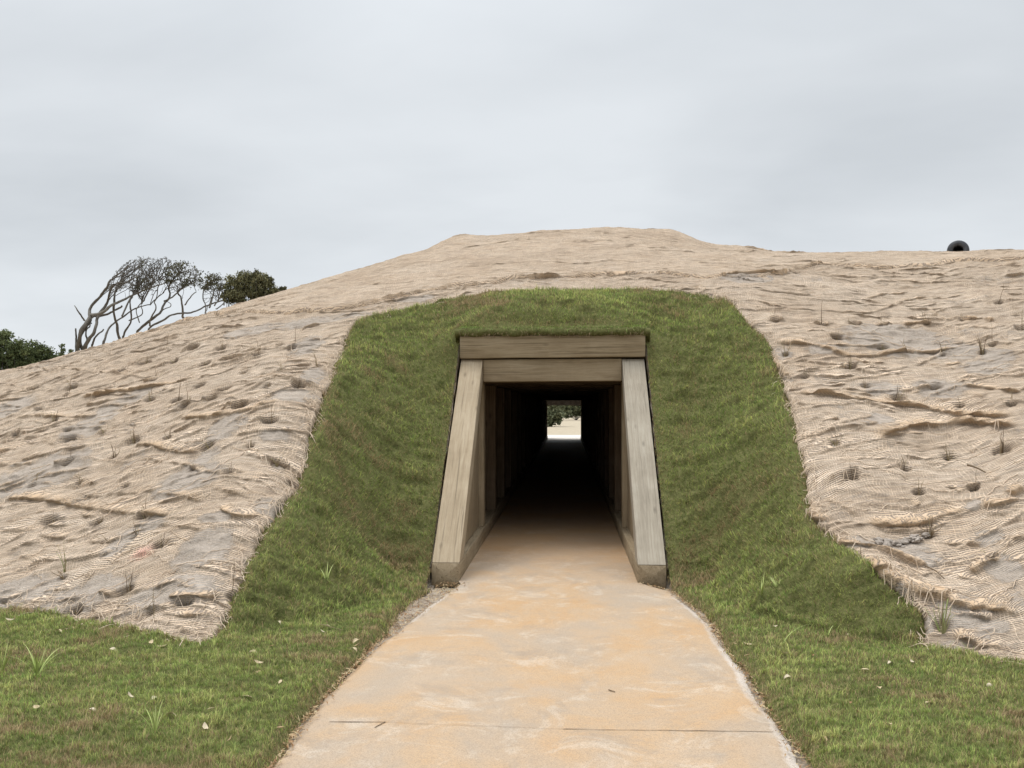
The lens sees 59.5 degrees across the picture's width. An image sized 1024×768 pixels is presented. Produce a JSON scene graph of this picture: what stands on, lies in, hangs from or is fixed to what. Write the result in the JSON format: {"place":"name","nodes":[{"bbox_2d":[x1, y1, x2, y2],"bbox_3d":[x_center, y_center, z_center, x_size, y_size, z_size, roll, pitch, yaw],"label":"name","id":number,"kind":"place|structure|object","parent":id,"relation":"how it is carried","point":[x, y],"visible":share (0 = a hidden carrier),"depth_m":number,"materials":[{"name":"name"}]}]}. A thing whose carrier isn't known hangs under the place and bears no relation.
{"place":"outdoors","nodes":[
{"label":"outdoors","id":0,"kind":"place"},
{"bbox_2d":[433,416,580,590],"bbox_3d":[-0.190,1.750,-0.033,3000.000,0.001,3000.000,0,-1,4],"label":"ground","id":1,"kind":"structure","parent":0,"point":[571,426],"depth_m":69.84,"materials":[{"name":"beige sand"}]},
{"bbox_2d":[432,335,665,589],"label":"timber tunnel","id":2,"kind":"structure","parent":1,"relation":"on","point":[508,387],"depth_m":10.97,"materials":[{"name":"wood"}]},
{"bbox_2d":[455,316,650,342],"bbox_3d":[0.499,-0.709,11.116,2.380,0.416,0.473,0,-1,4],"label":"sod mat","id":3,"kind":"object","parent":2,"relation":"on","point":[556,331],"visible":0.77,"depth_m":10.94,"materials":[{"name":"green plant"}]},
{"bbox_2d":[459,324,646,338],"bbox_3d":[0.504,-0.637,11.005,2.368,0.226,0.352,0,-1,4],"label":"sod fringe","id":4,"kind":"object","parent":2,"relation":"hanging from","point":[557,326],"visible":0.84,"depth_m":10.93,"materials":[{"name":"green plant"}]},
{"bbox_2d":[430,345,668,582],"bbox_3d":[0.429,0.636,9.960,2.504,2.721,2.560,0,-1,4],"label":"mound cut","id":5,"kind":"object","parent":1,"relation":"on","point":[648,390],"visible":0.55,"depth_m":10.02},
{"bbox_2d":[547,405,565,426],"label":"tree","id":6,"kind":"object","parent":1,"relation":"on","point":[555,414],"visible":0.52,"depth_m":79.30,"materials":[{"name":"green plant"}]},
{"bbox_2d":[564,405,580,419],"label":"tree","id":7,"kind":"object","parent":1,"relation":"on","point":[571,411],"visible":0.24,"depth_m":118.81,"materials":[{"name":"green plant"}]},
{"bbox_2d":[0,0,1023,354],"label":"sky","id":8,"kind":"structure","parent":0,"point":[296,142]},
{"bbox_2d":[0,284,1023,767],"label":"mound","id":9,"kind":"object","parent":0,"point":[439,594],"visible":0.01,"depth_m":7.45,"materials":[{"name":"green plant"}]},
{"bbox_2d":[0,641,14,672],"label":"grass weed","id":10,"kind":"object","parent":9,"relation":"on","point":[2,668],"depth_m":5.58,"materials":[{"name":"green plant"}]},
{"bbox_2d":[0,328,37,369],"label":"coastal shrub","id":11,"kind":"object","parent":9,"relation":"on","point":[13,354],"visible":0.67,"depth_m":24.65,"materials":[{"name":"green plant"}]},
{"bbox_2d":[5,640,62,675],"bbox_3d":[-2.911,1.686,5.488,0.235,0.255,0.321,0,-2,13],"label":"grass weed","id":12,"kind":"object","parent":9,"relation":"on","point":[36,668],"depth_m":5.46,"materials":[{"name":"green plant"}]},
{"bbox_2d":[24,339,59,363],"bbox_3d":[-13.250,0.048,25.510,1.578,2.654,1.033,0,-1,4],"label":"coastal shrub","id":13,"kind":"object","parent":9,"relation":"on","point":[45,353],"visible":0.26,"depth_m":25.34,"materials":[{"name":"green plant"}]},
{"bbox_2d":[57,343,65,355],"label":"spiky plant","id":14,"kind":"object","parent":9,"relation":"on","point":[62,350],"visible":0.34,"depth_m":25.04,"materials":[{"name":"green plant"}]},
{"bbox_2d":[74,256,164,351],"bbox_3d":[-11.037,-1.174,25.370,2.871,4.954,1.399,0,-1,4],"label":"windswept tree","id":15,"kind":"object","parent":9,"relation":"on","point":[84,327],"visible":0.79,"depth_m":25.19,"materials":[{"name":"grey plant"}]},
{"bbox_2d":[102,257,171,343],"bbox_3d":[-10.927,-1.237,26.266,2.356,5.126,1.453,0,-1,4],"label":"windswept tree","id":16,"kind":"object","parent":9,"relation":"on","point":[141,298],"visible":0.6,"depth_m":26.20,"materials":[{"name":"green plant"}]},
{"bbox_2d":[112,256,162,338],"bbox_3d":[-10.767,-1.237,25.860,1.907,4.959,1.425,0,-1,4],"label":"windswept tree","id":17,"kind":"object","parent":9,"relation":"on","point":[115,295],"visible":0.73,"depth_m":25.80,"materials":[{"name":"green plant"}]},
{"bbox_2d":[131,700,162,731],"bbox_3d":[-1.835,1.680,4.487,0.152,0.193,0.174,0,-1,4],"label":"grass weed","id":18,"kind":"object","parent":9,"relation":"on","point":[155,726],"depth_m":4.49,"materials":[{"name":"green plant"}]},
{"bbox_2d":[136,260,222,332],"bbox_3d":[-9.752,-1.239,26.138,2.703,4.874,1.446,-1,-2,38],"label":"windswept tree","id":19,"kind":"object","parent":9,"relation":"on","point":[176,268],"visible":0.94,"depth_m":25.92,"materials":[{"name":"grey plant"}]},
{"bbox_2d":[198,271,225,313],"bbox_3d":[-8.552,-1.194,25.575,0.829,4.108,1.782,0,-2,-16],"label":"windswept tree","id":20,"kind":"object","parent":9,"relation":"on","point":[219,288],"visible":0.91,"depth_m":25.48,"materials":[{"name":"green plant"}]},
{"bbox_2d":[219,268,278,306],"bbox_3d":[-7.279,-1.300,25.078,1.922,3.886,0.946,0,-1,4],"label":"rounded shrub","id":21,"kind":"object","parent":9,"relation":"on","point":[254,284],"visible":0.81,"depth_m":24.95,"materials":[{"name":"green plant"}]},
{"bbox_2d":[0,277,530,641],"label":"erosion blanket","id":22,"kind":"object","parent":9,"relation":"on","point":[276,439],"visible":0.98,"depth_m":9.20,"materials":[{"name":"beige fabric"}]},
{"bbox_2d":[57,545,65,571],"bbox_3d":[-3.859,1.492,7.690,0.090,0.312,0.065,0,-1,4],"label":"beach grass sprig","id":23,"kind":"object","parent":22,"relation":"on","point":[64,565],"visible":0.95,"depth_m":7.68,"materials":[{"name":"plant"}]},
{"bbox_2d":[125,569,133,592],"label":"beach grass sprig","id":24,"kind":"object","parent":22,"relation":"on","point":[130,583],"visible":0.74,"depth_m":7.17,"materials":[{"name":"plant"}]},
{"bbox_2d":[0,260,1023,667],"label":"frayed threads","id":25,"kind":"object","parent":22,"relation":"attached to","point":[132,618],"visible":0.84,"depth_m":8.30,"materials":[{"name":"fabric"}]},
{"bbox_2d":[275,286,286,292],"bbox_3d":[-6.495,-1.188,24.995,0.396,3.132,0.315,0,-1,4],"label":"shrub","id":26,"kind":"object","parent":9,"relation":"on","point":[281,288],"visible":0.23,"depth_m":24.97,"materials":[{"name":"green plant"}]},
{"bbox_2d":[321,564,332,579],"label":"grass weed","id":27,"kind":"object","parent":9,"relation":"on","point":[326,574],"depth_m":7.52,"materials":[{"name":"green plant"}]},
{"bbox_2d":[105,227,1023,343],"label":"erosion blanket","id":28,"kind":"object","parent":9,"relation":"on","point":[565,253],"visible":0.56,"depth_m":14.54,"materials":[{"name":"beige fabric"}]},
{"bbox_2d":[947,240,969,250],"bbox_3d":[8.879,-2.405,17.828,0.660,0.617,2.380,-1,-2,27],"label":"cannon","id":29,"kind":"object","parent":28,"relation":"on","point":[958,245],"visible":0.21,"depth_m":16.80,"materials":[{"name":"black metal"}]},
{"bbox_2d":[749,577,771,595],"bbox_3d":[1.992,1.658,7.163,0.177,0.268,0.319,-1,-2,42],"label":"grass weed","id":30,"kind":"object","parent":9,"relation":"on","point":[762,585],"depth_m":7.13,"materials":[{"name":"green plant"}]},
{"bbox_2d":[523,259,1023,661],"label":"erosion blanket","id":31,"kind":"object","parent":9,"relation":"on","point":[874,415],"visible":0.95,"depth_m":9.14,"materials":[{"name":"beige fabric"}]},
{"bbox_2d":[875,540,883,544],"bbox_3d":[2.967,1.282,7.249,0.079,0.043,0.061,1,-2,-30],"label":"clod","id":32,"kind":"object","parent":31,"relation":"on","point":[879,542],"visible":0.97,"depth_m":7.23,"materials":[{"name":"grey stone"}]},
{"bbox_2d":[898,539,908,543],"bbox_3d":[3.186,1.284,7.287,0.075,0.042,0.058,0,-1,-4],"label":"clod","id":33,"kind":"object","parent":31,"relation":"on","point":[902,541],"visible":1,"depth_m":7.27,"materials":[{"name":"grey stone"}]},
{"bbox_2d":[913,537,920,542],"bbox_3d":[3.299,1.273,7.315,0.087,0.051,0.069,1,-2,-36],"label":"clod","id":34,"kind":"object","parent":31,"relation":"on","point":[917,539],"visible":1,"depth_m":7.29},
{"bbox_2d":[967,464,985,472],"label":"twig","id":35,"kind":"object","parent":31,"relation":"on","point":[976,468],"visible":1,"depth_m":7.99,"materials":[{"name":"wood"}]},
{"bbox_2d":[822,619,831,636],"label":"grass weed","id":36,"kind":"object","parent":9,"relation":"on","point":[827,634],"depth_m":6.36,"materials":[{"name":"green plant"}]},
{"bbox_2d":[925,514,932,538],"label":"beach grass sprig","id":37,"kind":"object","parent":9,"relation":"on","point":[929,527],"visible":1,"depth_m":7.38,"materials":[{"name":"beige plant"}]},
{"bbox_2d":[925,599,954,633],"bbox_3d":[3.028,1.647,6.284,0.159,0.297,0.199,0,-2,-13],"label":"beach grass sprig","id":38,"kind":"object","parent":9,"relation":"on","point":[944,628],"visible":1,"depth_m":6.28,"materials":[{"name":"green plant"}]},
{"bbox_2d":[943,444,955,460],"bbox_3d":[4.074,0.642,8.369,0.148,0.166,0.047,1,-2,-23],"label":"beach grass sprig","id":39,"kind":"object","parent":9,"relation":"on","point":[949,454],"visible":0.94,"depth_m":8.38,"materials":[{"name":"brown plant"}]},
{"bbox_2d":[1000,428,1003,454],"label":"beach grass sprig","id":40,"kind":"object","parent":9,"relation":"on","point":[1002,449],"visible":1,"depth_m":8.22,"materials":[{"name":"beige plant"}]},
{"bbox_2d":[273,435,798,767],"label":"path","id":41,"kind":"structure","parent":0,"point":[555,618],"depth_m":5.62,"materials":[{"name":"concrete"}]},
{"bbox_2d":[263,581,811,767],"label":"leaf litter","id":42,"kind":"object","parent":41,"relation":"on","point":[390,634],"visible":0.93,"depth_m":5.66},
{"bbox_2d":[329,721,772,731],"bbox_3d":[0.186,1.794,4.673,2.324,0.001,0.090,0,-1,4],"label":"path joint","id":43,"kind":"object","parent":41,"relation":"on","point":[547,728],"visible":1,"depth_m":4.65,"materials":[{"name":"brown"}]}
]}

